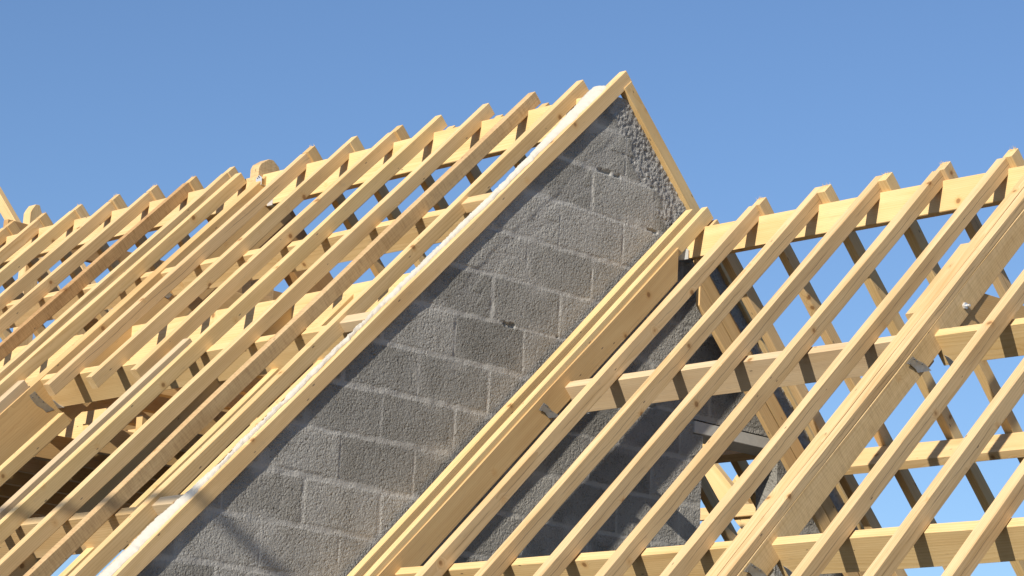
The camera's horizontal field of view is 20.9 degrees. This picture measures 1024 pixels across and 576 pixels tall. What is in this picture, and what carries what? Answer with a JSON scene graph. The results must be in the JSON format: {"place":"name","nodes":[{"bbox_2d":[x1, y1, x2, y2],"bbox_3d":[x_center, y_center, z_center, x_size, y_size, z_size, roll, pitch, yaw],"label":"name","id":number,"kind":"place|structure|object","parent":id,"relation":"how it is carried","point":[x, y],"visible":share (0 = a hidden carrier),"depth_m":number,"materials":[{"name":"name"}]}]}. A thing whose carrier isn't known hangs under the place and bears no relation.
{"place":"outdoors","nodes":[
{"label":"outdoors","id":0,"kind":"place"},
{"bbox_2d":[54,317,97,331],"bbox_3d":[-1.703,0.456,17.689,2.900,0.047,0.146,15,-63,-43],"label":"purlin","id":1,"kind":"object","parent":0,"point":[89,325],"visible":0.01,"depth_m":16.83,"materials":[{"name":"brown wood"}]},
{"bbox_2d":[0,187,85,331],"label":"rafter","id":2,"kind":"object","parent":1,"relation":"on","point":[7,211],"visible":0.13,"depth_m":17.64,"materials":[{"name":"brown wood"}]},
{"bbox_2d":[13,205,41,345],"bbox_3d":[-3.038,0.211,17.255,0.100,1.500,0.075,15,-18,-43],"label":"wooden post","id":3,"kind":"object","parent":2,"relation":"attached to","point":[32,213],"visible":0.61,"depth_m":17.34,"materials":[{"name":"brown wood"}]},
{"bbox_2d":[3,219,281,299],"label":"wooden beam","id":4,"kind":"structure","parent":3,"relation":"attached to","point":[124,256],"depth_m":17.69,"materials":[{"name":"brown wood"}]},
{"bbox_2d":[0,0,1023,575],"label":"sky","id":5,"kind":"structure","parent":0,"point":[779,101],"materials":[{"name":"blue"}]},
{"bbox_3d":[-1.371,0.807,14.069,0.082,0.179,5.060,15,-18,-43],"label":"trimmer beam","id":6,"kind":"object","parent":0,"visible":0},
{"bbox_2d":[0,497,55,516],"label":"ceiling joist","id":7,"kind":"object","parent":6,"relation":"attached to","point":[45,510],"visible":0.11,"depth_m":15.35,"materials":[{"name":"beige wood"}]},
{"bbox_2d":[0,484,130,507],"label":"ceiling joist","id":8,"kind":"object","parent":6,"relation":"attached to","point":[10,491],"visible":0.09,"depth_m":14.75,"materials":[{"name":"beige wood"}]},
{"bbox_2d":[4,472,141,504],"bbox_3d":[-2.330,1.015,14.498,1.600,0.127,0.046,15,-18,-43],"label":"ceiling joist","id":9,"kind":"object","parent":6,"relation":"attached to","point":[19,479],"visible":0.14,"depth_m":14.42,"materials":[{"name":"beige wood"}]},
{"bbox_2d":[18,458,187,494],"bbox_3d":[-2.038,0.962,14.205,1.600,0.130,0.048,15,-18,-43],"label":"ceiling joist","id":10,"kind":"object","parent":6,"relation":"attached to","point":[33,466],"visible":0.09,"depth_m":14.00,"materials":[{"name":"beige wood"}]},
{"bbox_2d":[58,408,106,438],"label":"trimmer beam","id":11,"kind":"structure","parent":10,"relation":"on","point":[74,428],"depth_m":13.56,"materials":[{"name":"yellow wood"}]},
{"bbox_2d":[33,435,200,485],"bbox_3d":[-1.741,0.908,13.909,1.600,0.127,0.049,15,-18,-43],"label":"ceiling joist","id":12,"kind":"object","parent":6,"relation":"attached to","point":[54,447],"visible":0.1,"depth_m":13.46,"materials":[{"name":"beige wood"}]},
{"bbox_2d":[82,423,215,472],"bbox_3d":[-1.446,0.855,13.613,1.600,0.130,0.049,15,-18,-43],"label":"ceiling joist","id":13,"kind":"object","parent":6,"relation":"attached to","point":[115,442],"visible":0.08,"depth_m":13.18,"materials":[{"name":"beige wood"}]},
{"bbox_2d":[135,415,231,457],"bbox_3d":[-1.152,0.800,13.319,1.600,0.130,0.049,15,-18,-43],"label":"ceiling joist","id":14,"kind":"object","parent":6,"relation":"attached to","point":[141,420],"visible":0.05,"depth_m":12.92,"materials":[{"name":"beige wood"}]},
{"label":"ground","id":15,"kind":"structure","parent":0,"visible":0},
{"bbox_2d":[137,97,858,575],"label":"gable wall","id":16,"kind":"structure","parent":15,"relation":"on","point":[355,457],"depth_m":11.65,"materials":[{"name":"concrete"}]},
{"bbox_2d":[112,71,631,575],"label":"verge rafter","id":17,"kind":"object","parent":16,"relation":"on","point":[172,527],"visible":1,"depth_m":11.13,"materials":[{"name":"brown wood"}]},
{"bbox_2d":[152,494,183,515],"bbox_3d":[-1.271,0.824,10.552,0.233,0.052,0.058,-10,27,45],"label":"nogging","id":18,"kind":"object","parent":17,"relation":"attached to","point":[160,505],"visible":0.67,"depth_m":10.58,"materials":[{"name":"brown wood"}]},
{"bbox_2d":[99,86,605,575],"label":"mortar bedding","id":19,"kind":"object","parent":17,"relation":"on","point":[589,97],"visible":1,"depth_m":11.11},
{"bbox_2d":[340,311,370,332],"bbox_3d":[-0.602,0.134,11.344,0.233,0.051,0.056,-10,27,45],"label":"nogging","id":20,"kind":"object","parent":17,"relation":"attached to","point":[349,323],"visible":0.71,"depth_m":11.37,"materials":[{"name":"brown wood"}]},
{"bbox_2d":[462,192,491,212],"bbox_3d":[-0.111,-0.373,11.926,0.233,0.049,0.058,-10,27,45],"label":"nogging","id":21,"kind":"object","parent":17,"relation":"attached to","point":[471,204],"visible":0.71,"depth_m":11.95,"materials":[{"name":"brown wood"}]},
{"bbox_2d":[621,82,864,529],"bbox_3d":[1.430,0.710,13.083,0.047,3.938,0.063,-10,27,45],"label":"verge rafter","id":22,"kind":"object","parent":16,"relation":"on","point":[630,95],"visible":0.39,"depth_m":12.58,"materials":[{"name":"yellow wood"}]},
{"bbox_3d":[2.248,3.574,14.739,1.290,2.540,0.140,15,-18,-43],"label":"block wall","id":23,"kind":"object","parent":15,"relation":"on","visible":0},
{"bbox_2d":[705,463,750,528],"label":"rafter","id":24,"kind":"object","parent":23,"relation":"on","point":[720,481],"visible":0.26,"depth_m":15.83,"materials":[{"name":"yellow wood"}]},
{"bbox_2d":[700,504,755,520],"bbox_3d":[1.101,1.295,15.854,0.034,0.072,1.000,15,-18,-43],"label":"collar tie","id":25,"kind":"object","parent":24,"relation":"attached to","point":[747,510],"visible":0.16,"depth_m":15.63,"materials":[{"name":"brown wood"}]},
{"bbox_3d":[-4.146,2.921,11.912,0.140,1.940,6.465,15,-18,-43],"label":"block wall","id":26,"kind":"object","parent":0,"visible":0},
{"bbox_2d":[0,176,291,465],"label":"principal rafter","id":27,"kind":"object","parent":26,"relation":"on","point":[24,418],"visible":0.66,"depth_m":13.30,"materials":[{"name":"beige wood"}]},
{"bbox_2d":[0,380,28,413],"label":"trimmer rafter","id":28,"kind":"object","parent":27,"relation":"on","point":[13,393],"visible":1,"depth_m":12.88,"materials":[{"name":"brown wood"}]},
{"bbox_2d":[25,377,34,383],"bbox_3d":[-3.396,0.703,14.259,3.380,0.051,0.161,-10,-63,45],"label":"purlin","id":29,"kind":"object","parent":27,"relation":"attached to","point":[28,380],"visible":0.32,"depth_m":13.08,"materials":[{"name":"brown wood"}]},
{"bbox_2d":[0,219,42,264],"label":"rafter","id":30,"kind":"object","parent":29,"relation":"on","point":[20,239],"visible":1,"depth_m":15.43,"materials":[{"name":"brown wood"}]},
{"bbox_2d":[0,210,78,286],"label":"rafter","id":31,"kind":"object","parent":29,"relation":"on","point":[36,247],"visible":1,"depth_m":15.10,"materials":[{"name":"yellow wood"}]},
{"bbox_2d":[0,182,192,360],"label":"rafter","id":32,"kind":"object","parent":29,"relation":"on","point":[76,285],"visible":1,"depth_m":14.08,"materials":[{"name":"brown wood"}]},
{"bbox_2d":[0,173,229,380],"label":"rafter","id":33,"kind":"object","parent":29,"relation":"on","point":[137,254],"visible":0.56,"depth_m":13.77,"materials":[{"name":"brown wood"}]},
{"bbox_2d":[0,173,246,396],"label":"rafter","id":34,"kind":"object","parent":29,"relation":"on","point":[58,339],"visible":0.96,"depth_m":13.59,"materials":[{"name":"yellow wood"}]},
{"bbox_2d":[29,391,63,411],"bbox_3d":[-2.165,0.537,12.976,0.202,0.089,0.050,15,-18,-43],"label":"joist hanger","id":35,"kind":"object","parent":27,"relation":"attached to","point":[36,399],"visible":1,"depth_m":12.97,"materials":[{"name":"metal"}]},
{"bbox_2d":[0,271,152,328],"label":"purlin","id":36,"kind":"object","parent":27,"relation":"attached to","point":[61,311],"visible":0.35,"depth_m":14.21,"materials":[{"name":"brown wood"}]},
{"bbox_2d":[0,201,115,310],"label":"rafter","id":37,"kind":"object","parent":36,"relation":"on","point":[58,252],"visible":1,"depth_m":14.76,"materials":[{"name":"brown wood"}]},
{"bbox_2d":[35,211,108,320],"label":"rafter","id":38,"kind":"object","parent":36,"relation":"on","point":[45,219],"visible":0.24,"depth_m":15.63,"materials":[{"name":"beige wood"}]},
{"bbox_2d":[0,192,153,334],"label":"rafter","id":39,"kind":"object","parent":36,"relation":"on","point":[38,292],"visible":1,"depth_m":14.42,"materials":[{"name":"brown wood"}]},
{"bbox_2d":[0,506,157,558],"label":"purlin","id":40,"kind":"object","parent":27,"relation":"on","point":[104,531],"visible":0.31,"depth_m":11.14,"materials":[{"name":"brown wood"}]},
{"bbox_2d":[0,412,70,486],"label":"lining rafter","id":41,"kind":"object","parent":40,"relation":"attached to","point":[34,445],"visible":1,"depth_m":12.70,"materials":[{"name":"yellow wood"}]},
{"bbox_2d":[9,306,292,575],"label":"lining rafter","id":42,"kind":"object","parent":40,"relation":"attached to","point":[31,560],"visible":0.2,"depth_m":11.88,"materials":[{"name":"yellow wood"}]},
{"bbox_2d":[59,293,353,575],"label":"lining rafter","id":43,"kind":"object","parent":40,"relation":"attached to","point":[223,420],"visible":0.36,"depth_m":11.60,"materials":[{"name":"yellow wood"}]},
{"bbox_2d":[98,285,396,575],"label":"lining rafter","id":44,"kind":"object","parent":40,"relation":"attached to","point":[224,453],"visible":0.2,"depth_m":11.36,"materials":[{"name":"yellow wood"}]},
{"bbox_2d":[68,80,588,575],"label":"rafter","id":45,"kind":"object","parent":40,"relation":"on","point":[198,462],"visible":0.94,"depth_m":11.31,"materials":[{"name":"brown wood"}]},
{"bbox_2d":[41,325,352,406],"bbox_3d":[-1.352,0.341,12.213,2.310,0.049,0.161,-10,-63,45],"label":"purlin","id":46,"kind":"object","parent":27,"relation":"on","point":[118,383],"visible":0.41,"depth_m":12.35,"materials":[{"name":"yellow wood"}]},
{"bbox_2d":[0,338,191,519],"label":"trimmer rafter","id":47,"kind":"object","parent":46,"relation":"on","point":[39,477],"visible":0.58,"depth_m":11.76,"materials":[{"name":"brown wood"}]},
{"bbox_2d":[43,153,311,395],"bbox_3d":[-1.575,-0.090,13.299,0.050,0.065,2.011,-10,27,45],"label":"rafter","id":48,"kind":"object","parent":46,"relation":"on","point":[132,315],"visible":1,"depth_m":13.23,"materials":[{"name":"brown wood"}]},
{"bbox_2d":[86,143,353,388],"bbox_3d":[-1.344,-0.131,13.069,0.044,2.011,0.066,-10,-63,45],"label":"rafter","id":49,"kind":"object","parent":46,"relation":"on","point":[177,305],"visible":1,"depth_m":13.00,"materials":[{"name":"brown wood"}]},
{"bbox_2d":[0,115,446,543],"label":"rafter","id":50,"kind":"object","parent":46,"relation":"on","point":[48,487],"visible":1,"depth_m":12.15,"materials":[{"name":"yellow wood"}]},
{"bbox_2d":[0,103,494,575],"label":"rafter","id":51,"kind":"object","parent":46,"relation":"on","point":[98,478],"visible":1,"depth_m":11.79,"materials":[{"name":"brown wood"}]},
{"bbox_2d":[130,132,398,380],"bbox_3d":[-1.118,-0.175,12.839,0.050,0.067,2.011,-10,27,45],"label":"rafter","id":52,"kind":"object","parent":46,"relation":"on","point":[234,283],"visible":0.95,"depth_m":12.78,"materials":[{"name":"brown wood"}]},
{"bbox_2d":[242,159,279,299],"bbox_3d":[-1.284,-0.117,14.101,0.154,1.104,0.068,15,-18,-43],"label":"king post","id":53,"kind":"object","parent":27,"relation":"attached to","point":[261,168],"visible":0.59,"depth_m":14.15,"materials":[{"name":"brown wood"}]},
{"bbox_2d":[0,178,249,265],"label":"ridge beam","id":54,"kind":"structure","parent":53,"relation":"on","point":[145,212],"depth_m":14.97,"materials":[{"name":"brown wood"}]},
{"bbox_2d":[271,211,332,293],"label":"principal rafter","id":55,"kind":"object","parent":27,"relation":"attached to","point":[291,278],"visible":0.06,"depth_m":14.25,"materials":[{"name":"brown wood"}]},
{"bbox_2d":[703,444,756,463],"bbox_3d":[-0.661,1.083,15.014,5.460,0.048,0.155,-10,27,45],"label":"purlin","id":56,"kind":"object","parent":55,"relation":"on","point":[727,455],"visible":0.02,"depth_m":13.21,"materials":[{"name":"beige wood"}]},
{"bbox_2d":[4,221,85,335],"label":"rafter","id":57,"kind":"object","parent":56,"relation":"on","point":[12,227],"visible":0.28,"depth_m":15.84,"materials":[{"name":"beige wood"}]},
{"bbox_2d":[71,202,119,271],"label":"rafter","id":58,"kind":"object","parent":56,"relation":"on","point":[80,211],"visible":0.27,"depth_m":15.35,"materials":[{"name":"brown wood"}]},
{"bbox_2d":[108,194,191,315],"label":"rafter","id":59,"kind":"object","parent":56,"relation":"on","point":[117,201],"visible":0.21,"depth_m":15.10,"materials":[{"name":"brown wood"}]},
{"bbox_2d":[146,184,217,287],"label":"rafter","id":60,"kind":"object","parent":56,"relation":"on","point":[155,192],"visible":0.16,"depth_m":14.85,"materials":[{"name":"brown wood"}]},
{"bbox_2d":[302,145,384,276],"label":"rafter","id":61,"kind":"object","parent":56,"relation":"on","point":[377,267],"visible":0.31,"depth_m":14.04,"materials":[{"name":"beige wood"}]},
{"bbox_2d":[345,136,426,266],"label":"rafter","id":62,"kind":"object","parent":56,"relation":"on","point":[381,193],"visible":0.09,"depth_m":13.80,"materials":[{"name":"yellow wood"}]},
{"bbox_2d":[495,114,737,540],"bbox_3d":[0.825,0.775,13.662,0.048,3.828,0.070,-10,27,45],"label":"rafter","id":63,"kind":"object","parent":56,"relation":"on","point":[710,500],"visible":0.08,"depth_m":13.75,"materials":[{"name":"brown wood"}]},
{"bbox_2d":[538,102,755,507],"bbox_3d":[1.039,0.736,13.444,0.050,0.064,3.832,-10,-63,45],"label":"rafter","id":64,"kind":"object","parent":56,"relation":"on","point":[740,467],"visible":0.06,"depth_m":13.47,"materials":[{"name":"beige wood"}]},
{"bbox_3d":[-1.069,1.002,14.949,0.080,0.177,4.200,15,-18,-43],"label":"trimmer beam","id":65,"kind":"object","parent":55,"relation":"attached to","visible":0},
{"bbox_2d":[82,402,153,425],"bbox_3d":[-1.649,0.716,14.493,1.850,0.132,0.052,15,-18,-43],"label":"ceiling joist","id":66,"kind":"object","parent":65,"relation":"on","point":[94,406],"visible":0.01,"depth_m":14.05,"materials":[{"name":"beige wood"}]},
{"bbox_2d":[95,396,228,413],"bbox_3d":[-1.370,0.669,14.213,1.850,0.134,0.056,15,-18,-43],"label":"ceiling joist","id":67,"kind":"object","parent":65,"relation":"on","point":[154,406],"visible":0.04,"depth_m":13.79,"materials":[{"name":"beige wood"}]},
{"bbox_2d":[159,387,244,409],"bbox_3d":[-1.088,0.614,13.932,1.850,0.134,0.054,15,-18,-43],"label":"ceiling joist","id":68,"kind":"object","parent":65,"relation":"on","point":[170,393],"visible":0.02,"depth_m":13.39,"materials":[{"name":"beige wood"}]},
{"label":"ceiling joist","id":69,"kind":"object","parent":65,"relation":"on","visible":0},
{"bbox_2d":[130,273,409,359],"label":"rim beam","id":70,"kind":"structure","parent":69,"relation":"on","point":[243,323],"depth_m":12.78,"materials":[{"name":"yellow wood"}]},
{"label":"ceiling joist","id":71,"kind":"object","parent":65,"relation":"on","visible":0},
{"bbox_2d":[0,334,82,378],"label":"rim beam","id":72,"kind":"structure","parent":71,"relation":"on","point":[45,364],"depth_m":13.88,"materials":[{"name":"yellow wood"}]},
{"bbox_2d":[161,209,471,295],"bbox_3d":[-0.868,-0.173,12.789,2.310,0.138,0.048,-10,27,45],"label":"purlin","id":73,"kind":"object","parent":27,"relation":"on","point":[423,223],"visible":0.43,"depth_m":12.73,"materials":[{"name":"yellow wood"}]},
{"bbox_2d":[23,92,540,575],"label":"rafter","id":74,"kind":"object","parent":73,"relation":"on","point":[145,470],"visible":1,"depth_m":11.54,"materials":[{"name":"brown wood"}]},
{"bbox_2d":[263,98,580,207],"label":"ridge beam","id":75,"kind":"structure","parent":27,"relation":"on","point":[504,144],"depth_m":13.28,"materials":[{"name":"yellow wood"}]},
{"bbox_2d":[391,125,448,210],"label":"rafter","id":76,"kind":"object","parent":75,"relation":"on","point":[400,132],"visible":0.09,"depth_m":13.55,"materials":[{"name":"beige wood"}]},
{"bbox_3d":[0.484,2.433,8.689,0.140,1.900,4.395,15,-18,-43],"label":"block wall","id":77,"kind":"object","parent":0,"visible":0},
{"bbox_2d":[377,248,678,575],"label":"principal rafter","id":78,"kind":"object","parent":77,"relation":"on","point":[470,491],"visible":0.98,"depth_m":11.51,"materials":[{"name":"beige wood"}]},
{"bbox_2d":[363,207,713,575],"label":"rafter","id":79,"kind":"object","parent":78,"relation":"on","point":[692,229],"visible":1,"depth_m":11.63,"materials":[{"name":"yellow wood"}]},
{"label":"principal rafter","id":80,"kind":"object","parent":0,"visible":0},
{"bbox_2d":[736,208,1023,575],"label":"principal rafter","id":81,"kind":"object","parent":80,"relation":"attached to","point":[794,520],"visible":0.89,"depth_m":10.06,"materials":[{"name":"brown wood"}]},
{"bbox_2d":[395,541,773,575],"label":"purlin","id":82,"kind":"object","parent":81,"relation":"attached to","point":[655,561],"visible":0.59,"depth_m":10.12,"materials":[{"name":"yellow wood"}]},
{"bbox_2d":[533,175,881,575],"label":"rafter","id":83,"kind":"object","parent":82,"relation":"on","point":[584,530],"visible":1,"depth_m":10.82,"materials":[{"name":"brown wood"}]},
{"bbox_2d":[565,335,933,411],"bbox_3d":[0.896,0.350,11.098,1.875,0.047,0.139,-10,-63,45],"label":"purlin","id":84,"kind":"object","parent":81,"relation":"attached to","point":[811,366],"visible":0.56,"depth_m":11.07,"materials":[{"name":"brown wood"}]},
{"bbox_2d":[415,205,761,575],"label":"rafter","id":85,"kind":"object","parent":84,"relation":"on","point":[451,549],"visible":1,"depth_m":11.33,"materials":[{"name":"brown wood"}]},
{"bbox_2d":[474,186,822,575],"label":"rafter","id":86,"kind":"object","parent":84,"relation":"on","point":[615,429],"visible":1,"depth_m":11.08,"materials":[{"name":"brown wood"}]},
{"bbox_2d":[595,170,944,575],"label":"rafter","id":87,"kind":"object","parent":84,"relation":"on","point":[636,542],"visible":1,"depth_m":10.58,"materials":[{"name":"brown wood"}]},
{"bbox_2d":[660,158,1010,575],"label":"rafter","id":88,"kind":"object","parent":84,"relation":"on","point":[716,522],"visible":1,"depth_m":10.35,"materials":[{"name":"brown wood"}]},
{"bbox_2d":[687,166,1023,259],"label":"ridge beam","id":89,"kind":"structure","parent":81,"relation":"on","point":[951,195],"depth_m":11.80,"materials":[{"name":"yellow wood"}]},
{"bbox_2d":[347,209,694,575],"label":"rafter","id":90,"kind":"object","parent":89,"relation":"on","point":[436,487],"visible":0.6,"depth_m":11.62,"materials":[{"name":"yellow wood"}]},
{"bbox_2d":[693,258,837,511],"bbox_3d":[1.561,1.146,13.005,0.032,3.167,0.036,-10,27,45],"label":"principal rafter","id":91,"kind":"object","parent":89,"relation":"attached to","point":[695,260],"visible":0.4,"depth_m":12.61,"materials":[{"name":"beige wood"}]},
{"bbox_2d":[696,260,865,575],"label":"principal rafter","id":92,"kind":"object","parent":91,"relation":"attached to","point":[771,402],"visible":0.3,"depth_m":12.69,"materials":[{"name":"beige wood"}]},
{"bbox_2d":[696,285,858,575],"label":"principal rafter","id":93,"kind":"object","parent":92,"relation":"attached to","point":[788,459],"visible":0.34,"depth_m":12.64,"materials":[{"name":"beige wood"}]},
{"bbox_2d":[705,175,1023,575],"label":"rafter","id":94,"kind":"object","parent":81,"relation":"on","point":[824,432],"visible":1,"depth_m":10.09,"materials":[{"name":"brown wood"}]},
{"bbox_2d":[905,242,970,319],"bbox_3d":[1.638,-0.026,10.599,0.052,0.485,0.033,-10,-63,45],"label":"splice board","id":95,"kind":"object","parent":94,"relation":"attached to","point":[933,284],"visible":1,"depth_m":10.58,"materials":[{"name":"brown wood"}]},
{"bbox_2d":[718,188,1023,575],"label":"rafter","id":96,"kind":"object","parent":81,"relation":"on","point":[766,524],"visible":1,"depth_m":10.03,"materials":[{"name":"brown wood"}]},
{"bbox_2d":[772,517,1023,575],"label":"purlin","id":97,"kind":"object","parent":81,"relation":"attached to","point":[938,545],"visible":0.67,"depth_m":9.17,"materials":[{"name":"yellow wood"}]},
{"bbox_2d":[941,459,1023,575],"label":"rafter","id":98,"kind":"object","parent":97,"relation":"on","point":[987,529],"visible":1,"depth_m":8.79,"materials":[{"name":"brown wood"}]},
{"bbox_2d":[906,355,953,372],"bbox_3d":[1.574,0.279,10.279,0.308,0.098,0.050,15,-18,-43],"label":"joist hanger","id":99,"kind":"object","parent":81,"relation":"attached to","point":[917,365],"visible":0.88,"depth_m":10.24,"materials":[{"name":"metal"}]},
{"bbox_2d":[935,318,1023,365],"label":"purlin","id":100,"kind":"object","parent":81,"relation":"attached to","point":[954,341],"visible":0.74,"depth_m":10.23,"materials":[{"name":"yellow wood"}]},
{"bbox_2d":[790,270,1023,575],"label":"rafter","id":101,"kind":"object","parent":100,"relation":"on","point":[824,549],"visible":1,"depth_m":9.61,"materials":[{"name":"brown wood"}]},
{"bbox_2d":[863,358,1023,575],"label":"rafter","id":102,"kind":"object","parent":100,"relation":"on","point":[910,530],"visible":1,"depth_m":9.21,"materials":[{"name":"brown wood"}]},
{"bbox_2d":[959,294,1023,326],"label":"collar tie","id":103,"kind":"object","parent":81,"relation":"attached to","point":[982,309],"visible":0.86,"depth_m":10.59,"materials":[{"name":"beige wood"}]},
{"bbox_2d":[844,432,1023,474],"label":"purlin","id":104,"kind":"object","parent":80,"relation":"attached to","point":[940,452],"visible":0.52,"depth_m":12.34,"materials":[{"name":"brown wood"}]},
{"bbox_2d":[707,219,907,575],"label":"rafter","id":105,"kind":"object","parent":104,"relation":"on","point":[753,304],"visible":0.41,"depth_m":12.71,"materials":[{"name":"brown wood"}]},
{"bbox_2d":[752,197,946,570],"bbox_3d":[1.885,1.011,12.802,0.048,0.069,3.417,-10,-63,45],"label":"rafter","id":106,"kind":"object","parent":104,"relation":"on","point":[829,335],"visible":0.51,"depth_m":12.47,"materials":[{"name":"brown wood"}]},
{"bbox_2d":[817,184,1023,575],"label":"rafter","id":107,"kind":"object","parent":104,"relation":"on","point":[878,293],"visible":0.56,"depth_m":12.31,"materials":[{"name":"yellow wood"}]},
{"bbox_2d":[877,172,1023,462],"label":"rafter","id":108,"kind":"object","parent":104,"relation":"on","point":[918,245],"visible":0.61,"depth_m":11.92,"materials":[{"name":"yellow wood"}]},
{"bbox_2d":[936,161,1011,297],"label":"rafter","id":109,"kind":"object","parent":104,"relation":"on","point":[1001,283],"visible":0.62,"depth_m":11.64,"materials":[{"name":"brown wood"}]},
{"bbox_2d":[1003,146,1023,167],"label":"rafter","id":110,"kind":"object","parent":104,"relation":"on","point":[1014,157],"visible":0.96,"depth_m":11.31,"materials":[{"name":"yellow wood"}]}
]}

